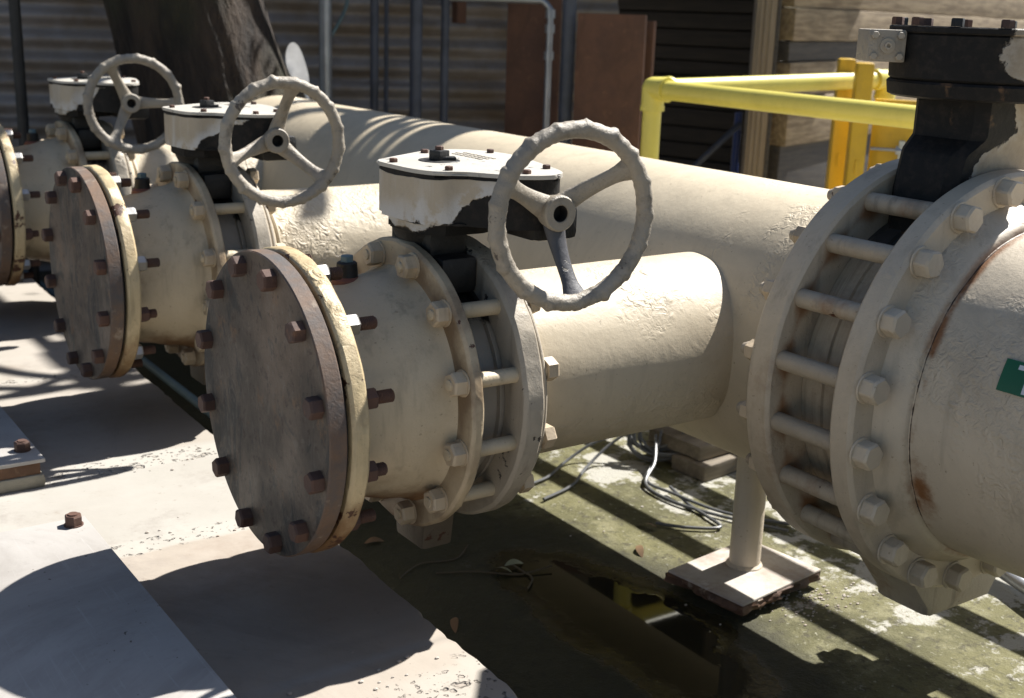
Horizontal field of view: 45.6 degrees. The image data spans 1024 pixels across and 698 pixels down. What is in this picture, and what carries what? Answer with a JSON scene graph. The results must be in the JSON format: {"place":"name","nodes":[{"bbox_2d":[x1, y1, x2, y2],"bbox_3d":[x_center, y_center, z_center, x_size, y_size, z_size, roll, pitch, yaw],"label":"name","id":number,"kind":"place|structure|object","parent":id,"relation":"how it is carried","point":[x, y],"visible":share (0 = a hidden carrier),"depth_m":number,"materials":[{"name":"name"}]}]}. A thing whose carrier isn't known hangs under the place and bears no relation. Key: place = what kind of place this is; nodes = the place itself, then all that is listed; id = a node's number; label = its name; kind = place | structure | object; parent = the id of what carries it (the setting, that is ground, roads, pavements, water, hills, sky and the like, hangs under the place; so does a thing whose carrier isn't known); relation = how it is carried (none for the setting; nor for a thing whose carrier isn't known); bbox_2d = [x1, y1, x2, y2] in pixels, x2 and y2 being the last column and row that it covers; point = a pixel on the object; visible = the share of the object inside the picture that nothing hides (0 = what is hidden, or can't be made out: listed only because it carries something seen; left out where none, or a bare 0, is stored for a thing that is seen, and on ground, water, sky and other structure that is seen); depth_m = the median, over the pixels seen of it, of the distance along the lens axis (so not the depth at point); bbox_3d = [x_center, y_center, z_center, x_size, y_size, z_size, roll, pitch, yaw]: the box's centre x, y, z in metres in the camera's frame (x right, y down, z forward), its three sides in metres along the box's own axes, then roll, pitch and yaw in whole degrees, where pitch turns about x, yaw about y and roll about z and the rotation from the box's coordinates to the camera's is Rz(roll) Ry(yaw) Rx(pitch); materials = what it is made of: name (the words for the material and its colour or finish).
{"place":"outdoors","nodes":[
{"label":"outdoors","id":0,"kind":"place"},
{"bbox_2d":[0,279,516,697],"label":"pavement","id":1,"kind":"structure","parent":0,"point":[247,613],"depth_m":2.18,"materials":[{"name":"concrete"}]},
{"bbox_2d":[0,406,45,493],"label":"cover plate","id":2,"kind":"object","parent":1,"relation":"on","point":[22,458],"visible":1,"depth_m":2.43,"materials":[{"name":"metal"}]},
{"bbox_2d":[0,512,235,697],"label":"cover plate","id":3,"kind":"object","parent":1,"relation":"on","point":[83,614],"visible":1,"depth_m":1.77,"materials":[{"name":"metal"}]},
{"bbox_2d":[40,271,1023,697],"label":"ground","id":4,"kind":"structure","parent":0,"point":[594,611],"depth_m":2.57,"materials":[{"name":"concrete"}]},
{"bbox_2d":[8,0,40,286],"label":"pole","id":5,"kind":"object","parent":4,"relation":"on","point":[18,65],"depth_m":4.41,"materials":[{"name":"metal"}]},
{"bbox_2d":[23,270,209,417],"bbox_3d":[-1.677,-0.151,4.666,0.031,0.034,3.050,-9,19,-34],"label":"conduit","id":6,"kind":"object","parent":4,"relation":"on","point":[175,385],"visible":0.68,"depth_m":3.82,"materials":[{"name":"grey metal"}]},
{"bbox_2d":[103,0,287,143],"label":"tree","id":7,"kind":"object","parent":4,"relation":"on","point":[222,50],"visible":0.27,"depth_m":4.44,"materials":[{"name":"brown plant"}]},
{"bbox_2d":[0,0,618,270],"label":"corrugated wall","id":8,"kind":"structure","parent":4,"relation":"on","point":[67,38],"depth_m":5.62,"materials":[{"name":"metal"}]},
{"bbox_2d":[332,0,348,36],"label":"hose","id":9,"kind":"object","parent":8,"relation":"hanging from","point":[334,30],"visible":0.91,"depth_m":5.30,"materials":[{"name":"grey rubber"}]},
{"bbox_2d":[452,1,466,22],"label":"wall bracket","id":10,"kind":"object","parent":8,"relation":"attached to","point":[459,12],"depth_m":5.48,"materials":[{"name":"metal"}]},
{"bbox_2d":[319,0,331,100],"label":"pole","id":11,"kind":"object","parent":4,"relation":"on","point":[325,47],"depth_m":5.28,"materials":[{"name":"metal"}]},
{"bbox_2d":[364,537,382,543],"bbox_3d":[-0.319,0.445,2.830,0.055,0.011,0.018,-2,26,-36],"label":"leaf","id":12,"kind":"object","parent":4,"relation":"on","point":[372,539],"visible":1,"depth_m":2.83,"materials":[{"name":"brown plant"}]},
{"bbox_2d":[370,0,378,110],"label":"pole","id":13,"kind":"object","parent":4,"relation":"on","point":[374,45],"depth_m":5.19,"materials":[{"name":"grey metal"}]},
{"bbox_2d":[384,0,388,112],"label":"pole","id":14,"kind":"object","parent":4,"relation":"on","point":[386,35],"depth_m":5.50,"materials":[{"name":"grey metal"}]},
{"bbox_2d":[409,0,422,118],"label":"pole","id":15,"kind":"object","parent":4,"relation":"on","point":[415,80],"depth_m":5.09,"materials":[{"name":"grey metal"}]},
{"bbox_2d":[399,544,468,577],"bbox_3d":[-0.171,0.477,2.737,0.221,0.010,0.031,-13,21,-42],"label":"twig","id":16,"kind":"object","parent":4,"relation":"on","point":[407,571],"visible":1,"depth_m":2.74,"materials":[{"name":"brown wood"}]},
{"bbox_2d":[439,0,449,122],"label":"pole","id":17,"kind":"object","parent":4,"relation":"on","point":[444,55],"depth_m":5.20,"materials":[{"name":"grey metal"}]},
{"bbox_2d":[450,617,457,632],"bbox_3d":[-0.116,0.554,2.461,0.018,0.011,0.055,-10,22,-1],"label":"leaf","id":18,"kind":"object","parent":4,"relation":"on","point":[454,623],"visible":1,"depth_m":2.45,"materials":[{"name":"brown plant"}]},
{"bbox_2d":[436,565,551,574],"bbox_3d":[-0.037,0.492,2.696,0.261,0.010,0.024,-1,16,-9],"label":"twig","id":19,"kind":"object","parent":4,"relation":"on","point":[494,572],"visible":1,"depth_m":2.69,"materials":[{"name":"brown wood"}]},
{"bbox_2d":[449,0,555,128],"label":"galvanised pipe","id":20,"kind":"object","parent":4,"relation":"on","point":[550,13],"visible":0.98,"depth_m":5.12,"materials":[{"name":"metal"}]},
{"bbox_2d":[86,445,935,697],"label":"grit","id":21,"kind":"object","parent":4,"relation":"on","point":[407,656],"visible":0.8,"depth_m":2.60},
{"bbox_2d":[504,559,523,565],"bbox_3d":[0.005,0.481,2.740,0.055,0.011,0.018,-2,26,-35],"label":"leaf","id":22,"kind":"object","parent":4,"relation":"on","point":[512,561],"visible":1,"depth_m":2.74,"materials":[{"name":"plant"}]},
{"bbox_2d":[512,564,532,588],"bbox_3d":[0.026,0.497,2.687,0.030,0.010,0.123,-4,16,-20],"label":"twig","id":23,"kind":"object","parent":4,"relation":"on","point":[523,571],"visible":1,"depth_m":2.69,"materials":[{"name":"brown wood"}]},
{"bbox_2d":[504,0,561,136],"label":"steel sheet","id":24,"kind":"object","parent":4,"relation":"on","point":[525,68],"visible":0.28,"depth_m":5.38,"materials":[{"name":"brown metal"}]},
{"bbox_2d":[558,0,576,144],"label":"pole","id":25,"kind":"object","parent":4,"relation":"on","point":[567,58],"visible":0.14,"depth_m":4.94,"materials":[{"name":"grey metal"}]},
{"bbox_2d":[572,13,646,151],"bbox_3d":[0.378,-0.741,4.976,0.282,1.210,0.036,8,16,20],"label":"steel sheet","id":26,"kind":"object","parent":4,"relation":"on","point":[610,64],"visible":0.45,"depth_m":4.86,"materials":[{"name":"brown metal"}]},
{"bbox_2d":[636,545,643,557],"bbox_3d":[0.296,0.466,2.829,0.018,0.011,0.055,-11,22,-2],"label":"leaf","id":27,"kind":"object","parent":4,"relation":"on","point":[639,549],"visible":1,"depth_m":2.82,"materials":[{"name":"brown plant"}]},
{"bbox_2d":[639,21,656,155],"bbox_3d":[0.433,-0.759,5.088,0.273,1.187,0.037,10,17,26],"label":"steel sheet","id":28,"kind":"object","parent":4,"relation":"on","point":[650,48],"visible":0.1,"depth_m":4.90,"materials":[{"name":"brown metal"}]},
{"bbox_2d":[534,429,788,531],"bbox_3d":[0.348,0.310,3.128,0.534,0.156,0.609,-4,17,-21],"label":"cable coil","id":29,"kind":"object","parent":4,"relation":"on","point":[656,449],"visible":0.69,"depth_m":3.23,"materials":[{"name":"grey rubber"}]},
{"bbox_2d":[647,440,676,462],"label":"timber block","id":30,"kind":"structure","parent":4,"relation":"on","point":[650,443],"depth_m":3.42,"materials":[{"name":"brown wood"}]},
{"bbox_2d":[618,0,781,173],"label":"shed wall","id":31,"kind":"structure","parent":4,"relation":"on","point":[701,38],"depth_m":6.56,"materials":[{"name":"black wood"}]},
{"bbox_2d":[672,452,737,481],"bbox_3d":[0.579,0.304,3.393,0.273,0.047,0.124,-11,20,-39],"label":"timber block","id":32,"kind":"object","parent":4,"relation":"on","point":[714,467],"depth_m":3.31,"materials":[{"name":"brown wood"}]},
{"bbox_2d":[648,426,728,460],"bbox_3d":[0.541,0.245,3.437,0.244,0.044,0.203,-10,19,-36],"label":"timber block","id":33,"kind":"object","parent":32,"relation":"on","point":[687,445],"depth_m":3.34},
{"bbox_2d":[730,112,742,172],"bbox_3d":[1.026,-0.701,5.687,0.033,0.794,0.034,-9,19,-34],"label":"blue pipe","id":34,"kind":"object","parent":4,"relation":"on","point":[735,148],"visible":0.34,"depth_m":5.61,"materials":[{"name":"plastic"}]},
{"bbox_2d":[691,122,741,166],"bbox_3d":[0.886,-0.883,5.450,0.339,0.260,0.026,-7,18,-30],"label":"rod","id":35,"kind":"object","parent":34,"relation":"attached to","point":[717,144],"visible":0.66,"depth_m":5.45,"materials":[{"name":"blue paint"}]},
{"bbox_2d":[663,456,820,615],"bbox_3d":[0.516,0.334,2.622,0.299,0.358,0.221,-11,20,-40],"label":"pipe support","id":36,"kind":"object","parent":4,"relation":"on","point":[745,572],"visible":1,"depth_m":2.63,"materials":[{"name":"beige paint"}]},
{"bbox_2d":[97,95,898,549],"bbox_3d":[-0.272,-0.297,3.296,1.176,0.744,2.938,-9,19,-34],"label":"pipe manifold","id":37,"kind":"object","parent":36,"relation":"on","point":[671,325],"visible":0.38,"depth_m":2.22,"materials":[{"name":"beige paint"}]},
{"bbox_2d":[40,53,183,189],"bbox_3d":[-1.239,-0.538,3.743,0.311,0.742,0.540,-9,19,-34],"label":"butterfly valve","id":38,"kind":"object","parent":37,"relation":"attached to","point":[82,102],"visible":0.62,"depth_m":3.54,"materials":[{"name":"paint"}]},
{"bbox_2d":[0,121,87,285],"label":"pipe spool","id":39,"kind":"object","parent":38,"relation":"attached to","point":[37,173],"visible":0.48,"depth_m":3.54,"materials":[{"name":"beige paint"}]},
{"bbox_2d":[0,128,40,285],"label":"blind flange","id":40,"kind":"object","parent":39,"relation":"attached to","point":[6,237],"visible":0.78,"depth_m":3.46,"materials":[{"name":"metal"}]},
{"bbox_2d":[150,74,344,384],"bbox_3d":[-0.653,-0.285,2.892,0.310,0.744,0.539,-9,19,-34],"label":"butterfly valve","id":41,"kind":"object","parent":37,"relation":"attached to","point":[213,144],"visible":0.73,"depth_m":2.70,"materials":[{"name":"paint"}]},
{"bbox_2d":[82,161,225,377],"bbox_3d":[-0.855,-0.186,2.826,0.224,0.484,0.484,-9,19,-34],"label":"pipe spool","id":42,"kind":"object","parent":41,"relation":"attached to","point":[173,236],"visible":0.66,"depth_m":2.70,"materials":[{"name":"beige paint"}]},
{"bbox_2d":[41,166,159,379],"bbox_3d":[-0.936,-0.174,2.772,0.139,0.479,0.479,-9,19,-34],"label":"blind flange","id":43,"kind":"object","parent":42,"relation":"attached to","point":[85,279],"visible":0.84,"depth_m":2.68,"materials":[{"name":"metal"}]},
{"bbox_2d":[285,42,309,99],"bbox_3d":[-0.756,-0.888,4.567,0.024,0.526,0.104,-12,5,36],"label":"metal paddle","id":44,"kind":"object","parent":37,"relation":"attached to","point":[295,63],"visible":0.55,"depth_m":4.55,"materials":[{"name":"metal"}]},
{"bbox_2d":[362,118,654,548],"bbox_3d":[-0.065,-0.031,2.040,0.312,0.744,0.539,-9,19,-34],"label":"butterfly valve","id":45,"kind":"object","parent":37,"relation":"attached to","point":[438,204],"visible":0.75,"depth_m":1.85,"materials":[{"name":"paint"}]},
{"bbox_2d":[262,236,483,552],"bbox_3d":[-0.268,0.068,1.975,0.224,0.484,0.484,-9,19,-34],"label":"pipe spool","id":46,"kind":"object","parent":45,"relation":"attached to","point":[408,353],"visible":0.56,"depth_m":1.85,"materials":[{"name":"beige paint"}]},
{"bbox_2d":[195,249,394,556],"bbox_3d":[-0.349,0.080,1.920,0.139,0.479,0.479,-9,19,-34],"label":"blind flange","id":47,"kind":"object","parent":46,"relation":"attached to","point":[272,401],"visible":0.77,"depth_m":1.84,"materials":[{"name":"metal"}]},
{"bbox_2d":[736,17,1023,615],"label":"valve","id":48,"kind":"object","parent":37,"relation":"attached to","point":[962,81],"visible":0.66,"depth_m":2.02,"materials":[{"name":"paint"}]},
{"bbox_2d":[830,169,1023,586],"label":"supply pipe","id":49,"kind":"object","parent":48,"relation":"attached to","point":[942,426],"visible":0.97,"depth_m":1.91,"materials":[{"name":"beige metal"}]},
{"bbox_2d":[740,0,781,177],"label":"tall post","id":50,"kind":"object","parent":4,"relation":"on","point":[763,61],"depth_m":5.17,"materials":[{"name":"brown wood"}]},
{"bbox_2d":[640,69,915,159],"bbox_3d":[2.173,0.023,2.735,1.250,1.039,4.460,-9,19,-34],"label":"guard rail","id":51,"kind":"object","parent":4,"relation":"on","point":[766,93],"visible":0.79,"depth_m":3.85,"materials":[{"name":"yellow metal"}]},
{"bbox_2d":[825,58,916,188],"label":"gate panel","id":52,"kind":"structure","parent":4,"relation":"on","point":[846,153],"depth_m":4.45,"materials":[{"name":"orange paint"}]},
{"bbox_2d":[999,571,1023,594],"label":"conduit","id":53,"kind":"object","parent":4,"relation":"on","point":[1016,582],"visible":0.14,"depth_m":2.66,"materials":[{"name":"metal"}]},
{"bbox_2d":[767,134,870,187],"bbox_3d":[3.571,-1.498,8.512,0.098,0.354,8.003,13,19,35],"label":"board","id":54,"kind":"object","parent":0,"point":[804,164],"visible":0.09,"depth_m":5.57,"materials":[{"name":"grey wood"}]},
{"bbox_2d":[770,90,916,145],"bbox_3d":[3.598,-1.767,8.427,0.096,0.218,8.003,13,19,35],"label":"board","id":55,"kind":"object","parent":54,"relation":"on","point":[788,130],"visible":0.16,"depth_m":5.44,"materials":[{"name":"brown wood"}]},
{"bbox_2d":[776,60,888,94],"bbox_3d":[3.595,-1.943,8.386,0.096,0.152,8.002,13,19,35],"label":"board","id":56,"kind":"object","parent":55,"relation":"on","point":[804,67],"visible":0.14,"depth_m":5.45,"materials":[{"name":"brown wood"}]},
{"bbox_2d":[777,41,856,61],"bbox_3d":[3.591,-2.059,8.360,0.087,0.091,7.998,13,19,35],"label":"board","id":57,"kind":"object","parent":56,"relation":"on","point":[789,51],"visible":0.25,"depth_m":5.47,"materials":[{"name":"brown wood"}]},
{"bbox_2d":[779,7,1023,40],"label":"board","id":58,"kind":"object","parent":57,"relation":"on","point":[803,24],"visible":0.53,"depth_m":5.58,"materials":[{"name":"brown wood"}]},
{"bbox_2d":[782,0,1023,19],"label":"board","id":59,"kind":"object","parent":58,"relation":"on","point":[1005,9],"visible":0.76,"depth_m":6.50,"materials":[{"name":"brown wood"}]}
]}

